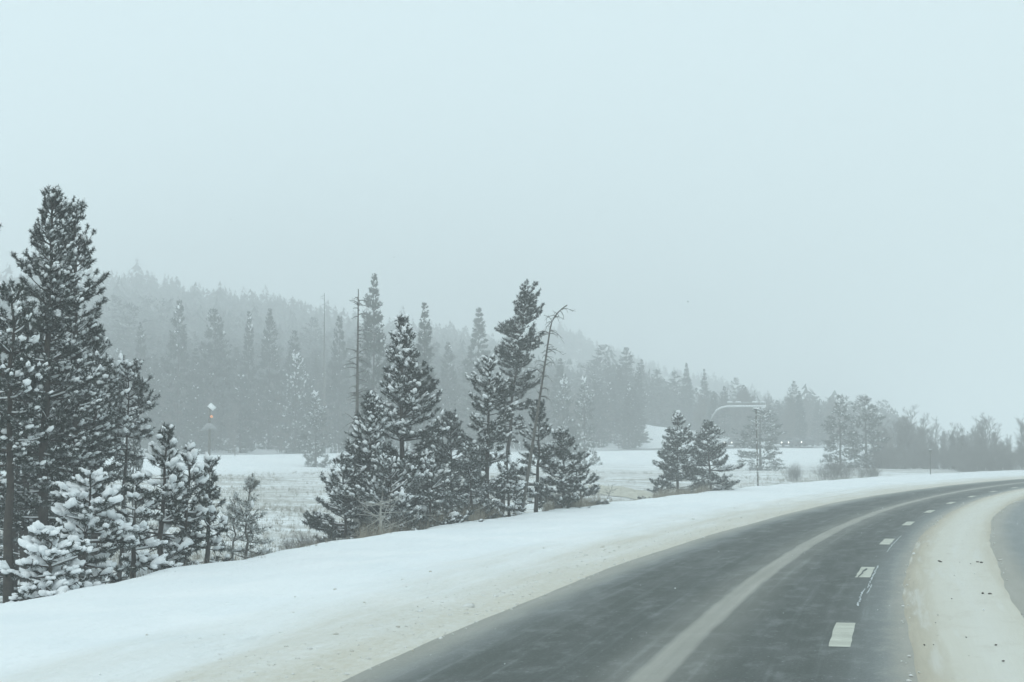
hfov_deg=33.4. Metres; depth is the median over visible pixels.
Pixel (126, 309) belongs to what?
wood
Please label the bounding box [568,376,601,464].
conifer tree
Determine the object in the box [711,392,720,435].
conifer tree
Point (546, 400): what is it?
bare tree
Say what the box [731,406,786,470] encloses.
conifer tree
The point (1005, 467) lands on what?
bare shrub
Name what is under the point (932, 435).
bare tree
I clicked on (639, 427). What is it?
conifer tree
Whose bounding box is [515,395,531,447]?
conifer tree
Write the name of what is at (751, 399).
bare tree
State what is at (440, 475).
pine tree
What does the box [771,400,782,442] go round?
conifer tree
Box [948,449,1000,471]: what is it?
bare shrub
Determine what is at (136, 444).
conifer tree
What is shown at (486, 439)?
pine tree
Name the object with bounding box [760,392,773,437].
bare tree
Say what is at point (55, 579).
pine tree
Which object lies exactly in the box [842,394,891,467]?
conifer tree
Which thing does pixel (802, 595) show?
road
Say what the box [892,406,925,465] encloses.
bare tree
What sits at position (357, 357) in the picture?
dead tree
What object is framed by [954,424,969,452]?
bare tree
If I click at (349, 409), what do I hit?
conifer tree
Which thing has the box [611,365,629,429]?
conifer tree
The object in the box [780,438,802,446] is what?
car
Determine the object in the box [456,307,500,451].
conifer tree
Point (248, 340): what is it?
conifer tree
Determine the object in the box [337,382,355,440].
bare tree
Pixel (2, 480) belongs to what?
pine tree
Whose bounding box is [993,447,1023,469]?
bare shrub
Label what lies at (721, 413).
conifer tree
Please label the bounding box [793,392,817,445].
tree
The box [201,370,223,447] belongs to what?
conifer tree
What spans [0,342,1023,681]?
snow ground
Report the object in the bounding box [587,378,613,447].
conifer tree
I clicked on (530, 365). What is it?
conifer tree
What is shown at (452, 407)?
bare tree
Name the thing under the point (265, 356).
conifer tree
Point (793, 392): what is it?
conifer tree
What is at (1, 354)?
conifer tree
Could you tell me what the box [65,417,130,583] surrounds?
pine tree
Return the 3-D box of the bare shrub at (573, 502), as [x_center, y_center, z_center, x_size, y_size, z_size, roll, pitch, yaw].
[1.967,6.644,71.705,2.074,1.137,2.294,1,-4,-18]
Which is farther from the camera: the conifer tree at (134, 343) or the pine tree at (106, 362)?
the conifer tree at (134, 343)
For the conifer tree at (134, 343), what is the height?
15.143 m
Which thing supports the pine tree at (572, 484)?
on the snow ground at (340, 610)
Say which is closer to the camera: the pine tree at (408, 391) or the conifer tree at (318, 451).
the pine tree at (408, 391)
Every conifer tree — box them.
[0,332,9,362]
[40,334,68,403]
[71,350,106,434]
[103,347,132,424]
[103,375,126,452]
[118,402,153,557]
[125,322,150,438]
[131,362,171,446]
[132,328,150,371]
[141,379,162,452]
[143,353,168,421]
[151,299,196,448]
[191,308,239,450]
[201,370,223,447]
[235,311,263,447]
[249,308,283,447]
[273,352,315,453]
[273,353,306,449]
[278,330,310,449]
[298,390,336,467]
[299,358,310,431]
[303,358,328,444]
[304,376,314,438]
[306,359,329,432]
[325,315,352,452]
[341,340,359,411]
[342,273,393,470]
[377,356,399,448]
[378,358,399,443]
[392,368,421,451]
[408,302,444,458]
[429,342,462,451]
[449,397,464,427]
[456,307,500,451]
[498,365,509,435]
[508,357,537,450]
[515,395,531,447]
[526,363,539,396]
[527,364,557,444]
[545,358,574,447]
[549,374,581,464]
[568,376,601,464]
[583,371,602,439]
[585,371,609,422]
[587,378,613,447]
[595,380,621,442]
[602,357,612,400]
[611,347,645,424]
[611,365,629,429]
[615,386,652,447]
[620,381,639,448]
[629,389,645,443]
[633,363,648,440]
[635,359,651,422]
[680,363,694,429]
[697,369,710,419]
[708,391,721,440]
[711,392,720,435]
[718,386,732,438]
[730,385,753,439]
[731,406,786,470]
[762,405,779,443]
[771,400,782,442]
[785,381,804,445]
[792,391,808,445]
[819,394,863,468]
[821,397,838,444]
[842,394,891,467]
[843,411,860,446]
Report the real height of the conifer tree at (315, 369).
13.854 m
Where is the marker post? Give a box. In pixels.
[929,449,931,473]
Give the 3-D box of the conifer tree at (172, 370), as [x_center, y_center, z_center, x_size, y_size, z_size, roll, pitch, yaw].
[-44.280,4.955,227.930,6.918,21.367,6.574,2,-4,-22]
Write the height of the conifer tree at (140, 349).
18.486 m
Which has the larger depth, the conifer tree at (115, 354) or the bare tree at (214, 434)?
the conifer tree at (115, 354)
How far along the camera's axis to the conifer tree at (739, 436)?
297.14 m
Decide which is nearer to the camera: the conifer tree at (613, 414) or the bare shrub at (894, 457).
the bare shrub at (894, 457)
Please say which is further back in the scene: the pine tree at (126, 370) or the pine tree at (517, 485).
the pine tree at (517, 485)
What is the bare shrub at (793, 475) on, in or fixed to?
on the snow ground at (340, 610)
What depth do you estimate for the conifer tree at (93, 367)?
213.21 m
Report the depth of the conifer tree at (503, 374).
287.22 m
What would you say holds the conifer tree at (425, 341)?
on the snow ground at (340, 610)
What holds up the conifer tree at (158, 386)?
on the snow ground at (340, 610)
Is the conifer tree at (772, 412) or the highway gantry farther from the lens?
the conifer tree at (772, 412)
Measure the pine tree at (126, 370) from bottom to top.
7.589 m
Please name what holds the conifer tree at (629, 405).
on the snow ground at (340, 610)
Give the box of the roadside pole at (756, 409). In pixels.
[753,408,759,485]
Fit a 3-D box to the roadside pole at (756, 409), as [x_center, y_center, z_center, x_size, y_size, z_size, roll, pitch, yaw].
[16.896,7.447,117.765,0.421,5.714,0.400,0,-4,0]
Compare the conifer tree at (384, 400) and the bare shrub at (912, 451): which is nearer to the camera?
the bare shrub at (912, 451)
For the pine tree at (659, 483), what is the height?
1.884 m
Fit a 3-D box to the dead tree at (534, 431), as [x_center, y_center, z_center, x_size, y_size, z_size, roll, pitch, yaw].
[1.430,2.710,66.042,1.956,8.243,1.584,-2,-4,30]
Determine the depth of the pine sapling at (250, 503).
41.69 m
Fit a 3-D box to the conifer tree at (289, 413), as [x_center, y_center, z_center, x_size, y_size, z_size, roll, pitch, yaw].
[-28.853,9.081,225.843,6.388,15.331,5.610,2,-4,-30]
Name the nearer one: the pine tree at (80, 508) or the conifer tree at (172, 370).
the pine tree at (80, 508)
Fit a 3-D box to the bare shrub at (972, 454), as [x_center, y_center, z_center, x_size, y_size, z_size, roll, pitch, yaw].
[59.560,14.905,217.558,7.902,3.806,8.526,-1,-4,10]
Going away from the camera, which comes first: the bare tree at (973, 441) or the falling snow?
the falling snow
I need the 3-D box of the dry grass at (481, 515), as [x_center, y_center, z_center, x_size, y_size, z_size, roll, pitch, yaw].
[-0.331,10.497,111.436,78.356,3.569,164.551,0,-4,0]
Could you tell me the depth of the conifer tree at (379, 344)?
171.92 m
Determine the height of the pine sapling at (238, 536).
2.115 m
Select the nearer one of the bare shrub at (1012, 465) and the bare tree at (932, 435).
the bare shrub at (1012, 465)
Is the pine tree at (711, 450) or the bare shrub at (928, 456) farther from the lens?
the bare shrub at (928, 456)
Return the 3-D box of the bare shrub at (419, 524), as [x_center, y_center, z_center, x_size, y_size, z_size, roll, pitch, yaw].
[-3.178,5.772,53.842,1.414,0.747,1.277,-1,-4,18]
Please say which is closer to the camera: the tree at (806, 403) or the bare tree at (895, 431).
the bare tree at (895, 431)
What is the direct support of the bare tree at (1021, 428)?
on the snow ground at (340, 610)
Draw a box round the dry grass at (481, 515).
[64,469,862,591]
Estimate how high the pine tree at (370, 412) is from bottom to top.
5.432 m
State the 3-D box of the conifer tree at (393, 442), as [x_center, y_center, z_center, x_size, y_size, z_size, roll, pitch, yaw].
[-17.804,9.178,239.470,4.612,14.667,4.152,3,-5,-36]
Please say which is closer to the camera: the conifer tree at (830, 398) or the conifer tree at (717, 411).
the conifer tree at (717, 411)
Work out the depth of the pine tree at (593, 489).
74.62 m
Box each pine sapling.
[215,496,248,559]
[218,473,274,558]
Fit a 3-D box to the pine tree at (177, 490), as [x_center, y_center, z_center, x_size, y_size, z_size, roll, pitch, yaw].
[-7.622,3.540,36.912,1.986,3.609,1.826,1,-4,-14]
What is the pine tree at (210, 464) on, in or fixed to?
on the snow ground at (340, 610)
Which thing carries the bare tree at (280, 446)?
on the snow ground at (340, 610)
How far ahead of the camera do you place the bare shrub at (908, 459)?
223.53 m
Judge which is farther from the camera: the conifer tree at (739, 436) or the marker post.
the conifer tree at (739, 436)
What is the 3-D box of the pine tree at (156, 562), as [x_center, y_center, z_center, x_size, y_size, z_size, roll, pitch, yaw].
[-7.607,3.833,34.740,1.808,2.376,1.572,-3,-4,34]
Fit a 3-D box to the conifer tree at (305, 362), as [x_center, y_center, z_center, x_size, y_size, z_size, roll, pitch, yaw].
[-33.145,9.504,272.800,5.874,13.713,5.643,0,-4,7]
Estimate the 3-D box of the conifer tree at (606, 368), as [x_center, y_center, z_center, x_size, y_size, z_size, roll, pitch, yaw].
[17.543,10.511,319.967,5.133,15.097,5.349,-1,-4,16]
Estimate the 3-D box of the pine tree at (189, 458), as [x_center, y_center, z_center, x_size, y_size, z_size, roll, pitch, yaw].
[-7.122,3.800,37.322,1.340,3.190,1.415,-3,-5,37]
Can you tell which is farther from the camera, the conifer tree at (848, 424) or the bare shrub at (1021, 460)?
the conifer tree at (848, 424)
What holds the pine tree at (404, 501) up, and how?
on the snow ground at (340, 610)
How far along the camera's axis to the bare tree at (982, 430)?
233.33 m
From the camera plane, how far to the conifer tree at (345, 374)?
231.81 m
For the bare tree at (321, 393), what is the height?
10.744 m
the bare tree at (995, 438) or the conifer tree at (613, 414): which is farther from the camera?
the conifer tree at (613, 414)
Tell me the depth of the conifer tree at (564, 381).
217.57 m
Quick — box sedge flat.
[579,485,652,499]
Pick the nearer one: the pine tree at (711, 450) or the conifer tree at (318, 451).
the pine tree at (711, 450)
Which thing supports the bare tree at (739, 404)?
on the snow ground at (340, 610)
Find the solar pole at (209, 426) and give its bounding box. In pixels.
[200,403,218,479]
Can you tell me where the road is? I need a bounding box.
[342,479,1023,681]
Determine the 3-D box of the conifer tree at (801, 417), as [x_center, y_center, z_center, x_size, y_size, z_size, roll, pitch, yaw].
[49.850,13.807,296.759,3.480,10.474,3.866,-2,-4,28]
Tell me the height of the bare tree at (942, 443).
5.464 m
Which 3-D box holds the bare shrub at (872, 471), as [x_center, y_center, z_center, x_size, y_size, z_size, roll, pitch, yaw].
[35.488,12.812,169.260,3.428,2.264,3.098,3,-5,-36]
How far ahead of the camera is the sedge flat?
138.97 m
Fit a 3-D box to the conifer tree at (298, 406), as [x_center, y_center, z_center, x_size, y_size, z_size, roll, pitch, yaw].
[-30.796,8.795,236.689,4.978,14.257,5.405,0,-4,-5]
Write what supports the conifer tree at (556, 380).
on the snow ground at (340, 610)
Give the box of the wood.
[0,257,899,444]
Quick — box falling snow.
[18,5,1011,663]
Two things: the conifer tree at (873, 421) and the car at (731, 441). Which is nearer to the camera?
the conifer tree at (873, 421)
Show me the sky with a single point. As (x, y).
(314, 127)
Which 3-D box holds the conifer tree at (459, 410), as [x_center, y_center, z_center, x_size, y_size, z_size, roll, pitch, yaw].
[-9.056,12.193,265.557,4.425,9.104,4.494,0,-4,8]
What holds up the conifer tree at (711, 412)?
on the snow ground at (340, 610)
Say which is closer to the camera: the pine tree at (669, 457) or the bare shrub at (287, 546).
the bare shrub at (287, 546)
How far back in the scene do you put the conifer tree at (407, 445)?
240.76 m
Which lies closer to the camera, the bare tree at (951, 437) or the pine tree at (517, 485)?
the pine tree at (517, 485)
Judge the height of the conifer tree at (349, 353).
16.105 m
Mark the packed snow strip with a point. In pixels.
(957, 632)
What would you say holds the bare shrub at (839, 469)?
on the snow ground at (340, 610)
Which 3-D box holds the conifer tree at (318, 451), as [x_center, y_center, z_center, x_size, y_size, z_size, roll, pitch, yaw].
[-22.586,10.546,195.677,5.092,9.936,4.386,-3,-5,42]
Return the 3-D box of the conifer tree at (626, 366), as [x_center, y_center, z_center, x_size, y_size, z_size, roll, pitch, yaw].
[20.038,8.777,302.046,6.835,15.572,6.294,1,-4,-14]
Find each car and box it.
[724,438,746,446]
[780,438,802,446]
[795,437,815,445]
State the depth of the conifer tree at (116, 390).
216.68 m
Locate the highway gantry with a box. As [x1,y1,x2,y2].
[708,401,766,441]
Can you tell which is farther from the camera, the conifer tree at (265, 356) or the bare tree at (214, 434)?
the conifer tree at (265, 356)
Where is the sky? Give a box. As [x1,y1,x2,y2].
[0,0,1023,439]
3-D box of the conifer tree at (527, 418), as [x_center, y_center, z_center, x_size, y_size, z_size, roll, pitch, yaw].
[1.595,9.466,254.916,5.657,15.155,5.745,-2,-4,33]
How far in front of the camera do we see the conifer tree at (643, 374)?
329.96 m
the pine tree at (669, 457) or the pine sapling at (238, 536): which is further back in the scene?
the pine tree at (669, 457)
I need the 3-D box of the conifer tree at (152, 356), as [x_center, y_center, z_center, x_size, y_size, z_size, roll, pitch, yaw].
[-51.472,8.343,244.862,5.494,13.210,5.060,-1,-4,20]
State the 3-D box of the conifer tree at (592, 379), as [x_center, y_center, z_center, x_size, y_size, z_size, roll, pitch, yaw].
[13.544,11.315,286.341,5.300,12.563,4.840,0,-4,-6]
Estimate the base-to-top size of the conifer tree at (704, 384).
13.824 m
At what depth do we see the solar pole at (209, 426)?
149.72 m
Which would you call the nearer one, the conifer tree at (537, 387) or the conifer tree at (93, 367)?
the conifer tree at (93, 367)
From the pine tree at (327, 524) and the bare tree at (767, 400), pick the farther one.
the bare tree at (767, 400)
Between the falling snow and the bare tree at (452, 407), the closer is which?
the falling snow
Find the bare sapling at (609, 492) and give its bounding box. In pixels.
[602,484,614,498]
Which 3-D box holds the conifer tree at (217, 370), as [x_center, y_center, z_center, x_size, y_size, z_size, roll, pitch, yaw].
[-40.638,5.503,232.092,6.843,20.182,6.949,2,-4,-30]
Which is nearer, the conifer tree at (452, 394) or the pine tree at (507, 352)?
the pine tree at (507, 352)
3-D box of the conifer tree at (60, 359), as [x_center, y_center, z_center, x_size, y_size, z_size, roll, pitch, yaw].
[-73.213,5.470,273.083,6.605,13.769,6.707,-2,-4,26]
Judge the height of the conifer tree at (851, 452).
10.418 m
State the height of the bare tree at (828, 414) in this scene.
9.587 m
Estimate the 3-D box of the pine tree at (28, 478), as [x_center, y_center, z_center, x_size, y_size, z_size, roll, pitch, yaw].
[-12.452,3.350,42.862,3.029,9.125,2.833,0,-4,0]
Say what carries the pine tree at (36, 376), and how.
on the snow ground at (340, 610)
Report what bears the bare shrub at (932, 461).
on the snow ground at (340, 610)
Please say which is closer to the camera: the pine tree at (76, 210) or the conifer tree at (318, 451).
the pine tree at (76, 210)
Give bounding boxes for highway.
[228,446,809,453]
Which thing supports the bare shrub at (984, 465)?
on the snow ground at (340, 610)
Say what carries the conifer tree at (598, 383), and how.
on the snow ground at (340, 610)
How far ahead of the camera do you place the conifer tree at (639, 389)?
279.64 m
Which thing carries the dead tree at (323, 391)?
on the snow ground at (340, 610)
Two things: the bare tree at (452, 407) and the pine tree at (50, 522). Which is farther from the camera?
the bare tree at (452, 407)
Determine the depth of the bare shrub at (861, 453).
225.86 m
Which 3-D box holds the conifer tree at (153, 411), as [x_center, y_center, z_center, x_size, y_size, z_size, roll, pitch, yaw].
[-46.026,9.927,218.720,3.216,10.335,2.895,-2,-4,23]
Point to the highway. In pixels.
(608, 449)
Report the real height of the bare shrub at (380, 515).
1.992 m
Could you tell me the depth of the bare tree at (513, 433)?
261.90 m
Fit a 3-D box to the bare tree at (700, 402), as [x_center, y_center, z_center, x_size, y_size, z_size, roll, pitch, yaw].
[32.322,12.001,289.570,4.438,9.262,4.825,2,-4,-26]
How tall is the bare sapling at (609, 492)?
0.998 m
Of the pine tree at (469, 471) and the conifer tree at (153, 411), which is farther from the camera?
the conifer tree at (153, 411)
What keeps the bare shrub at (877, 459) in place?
on the snow ground at (340, 610)
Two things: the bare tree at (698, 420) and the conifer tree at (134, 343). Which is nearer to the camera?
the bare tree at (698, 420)
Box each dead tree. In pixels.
[320,293,326,452]
[336,289,377,535]
[521,305,571,507]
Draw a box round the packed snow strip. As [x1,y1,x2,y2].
[902,489,1023,681]
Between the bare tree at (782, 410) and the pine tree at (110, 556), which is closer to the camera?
the pine tree at (110, 556)
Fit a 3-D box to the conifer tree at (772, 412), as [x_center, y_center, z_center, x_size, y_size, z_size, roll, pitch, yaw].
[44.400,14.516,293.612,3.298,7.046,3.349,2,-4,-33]
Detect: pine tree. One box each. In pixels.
[0,184,106,598]
[0,222,17,486]
[0,278,53,602]
[0,294,70,600]
[0,392,38,602]
[0,520,93,602]
[14,408,101,580]
[19,467,138,594]
[29,195,125,559]
[60,328,130,580]
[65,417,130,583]
[91,471,182,582]
[100,353,160,578]
[119,422,201,568]
[149,442,215,565]
[187,452,234,562]
[301,453,380,542]
[326,390,412,540]
[329,312,458,527]
[338,453,434,538]
[393,456,483,528]
[422,408,487,515]
[443,441,499,518]
[458,353,518,515]
[489,453,526,517]
[490,279,545,513]
[497,399,570,511]
[529,426,591,508]
[555,463,609,504]
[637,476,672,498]
[652,410,705,494]
[678,419,745,490]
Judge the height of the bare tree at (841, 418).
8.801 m
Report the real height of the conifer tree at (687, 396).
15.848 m
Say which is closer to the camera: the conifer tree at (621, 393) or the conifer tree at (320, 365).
the conifer tree at (320, 365)
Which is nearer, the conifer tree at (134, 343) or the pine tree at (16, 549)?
the pine tree at (16, 549)
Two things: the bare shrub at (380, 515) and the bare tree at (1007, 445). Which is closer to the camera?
the bare shrub at (380, 515)
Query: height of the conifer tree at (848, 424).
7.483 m
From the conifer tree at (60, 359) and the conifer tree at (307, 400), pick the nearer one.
the conifer tree at (307, 400)
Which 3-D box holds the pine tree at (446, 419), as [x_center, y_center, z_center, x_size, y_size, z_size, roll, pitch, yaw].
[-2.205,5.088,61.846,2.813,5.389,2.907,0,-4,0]
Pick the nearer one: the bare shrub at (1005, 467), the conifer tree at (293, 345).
the bare shrub at (1005, 467)
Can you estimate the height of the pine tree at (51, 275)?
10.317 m
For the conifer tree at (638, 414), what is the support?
on the snow ground at (340, 610)
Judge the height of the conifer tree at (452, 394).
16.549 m
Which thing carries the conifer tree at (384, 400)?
on the snow ground at (340, 610)
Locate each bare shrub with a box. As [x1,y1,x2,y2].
[277,530,327,549]
[346,480,435,538]
[395,515,428,529]
[550,492,581,506]
[779,462,801,481]
[808,455,860,479]
[853,461,881,477]
[860,444,905,468]
[864,443,911,468]
[864,449,898,468]
[882,444,920,468]
[908,446,922,467]
[909,447,937,468]
[914,449,943,468]
[927,448,975,469]
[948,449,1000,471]
[949,446,1003,471]
[959,447,1005,471]
[971,442,1022,470]
[989,446,1015,470]
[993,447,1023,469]
[999,449,1023,470]
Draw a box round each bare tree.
[204,388,222,450]
[271,418,287,452]
[310,372,329,433]
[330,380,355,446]
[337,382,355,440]
[449,399,461,431]
[466,389,482,439]
[506,417,518,448]
[531,377,555,446]
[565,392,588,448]
[690,385,708,432]
[691,398,707,440]
[728,385,749,437]
[743,390,769,442]
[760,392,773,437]
[775,392,796,435]
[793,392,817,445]
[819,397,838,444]
[831,402,845,446]
[884,419,905,465]
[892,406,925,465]
[913,413,932,452]
[916,417,944,466]
[938,429,948,457]
[945,423,960,452]
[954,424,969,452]
[967,413,996,467]
[967,415,980,451]
[989,423,1004,456]
[1001,435,1012,452]
[1014,418,1023,468]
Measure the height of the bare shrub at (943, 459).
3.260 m
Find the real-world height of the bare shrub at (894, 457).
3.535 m
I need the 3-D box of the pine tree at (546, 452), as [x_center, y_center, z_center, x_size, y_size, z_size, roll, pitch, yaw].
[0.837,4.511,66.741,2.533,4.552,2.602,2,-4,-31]
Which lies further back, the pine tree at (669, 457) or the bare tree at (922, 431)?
the bare tree at (922, 431)
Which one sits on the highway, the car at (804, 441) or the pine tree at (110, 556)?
the car at (804, 441)

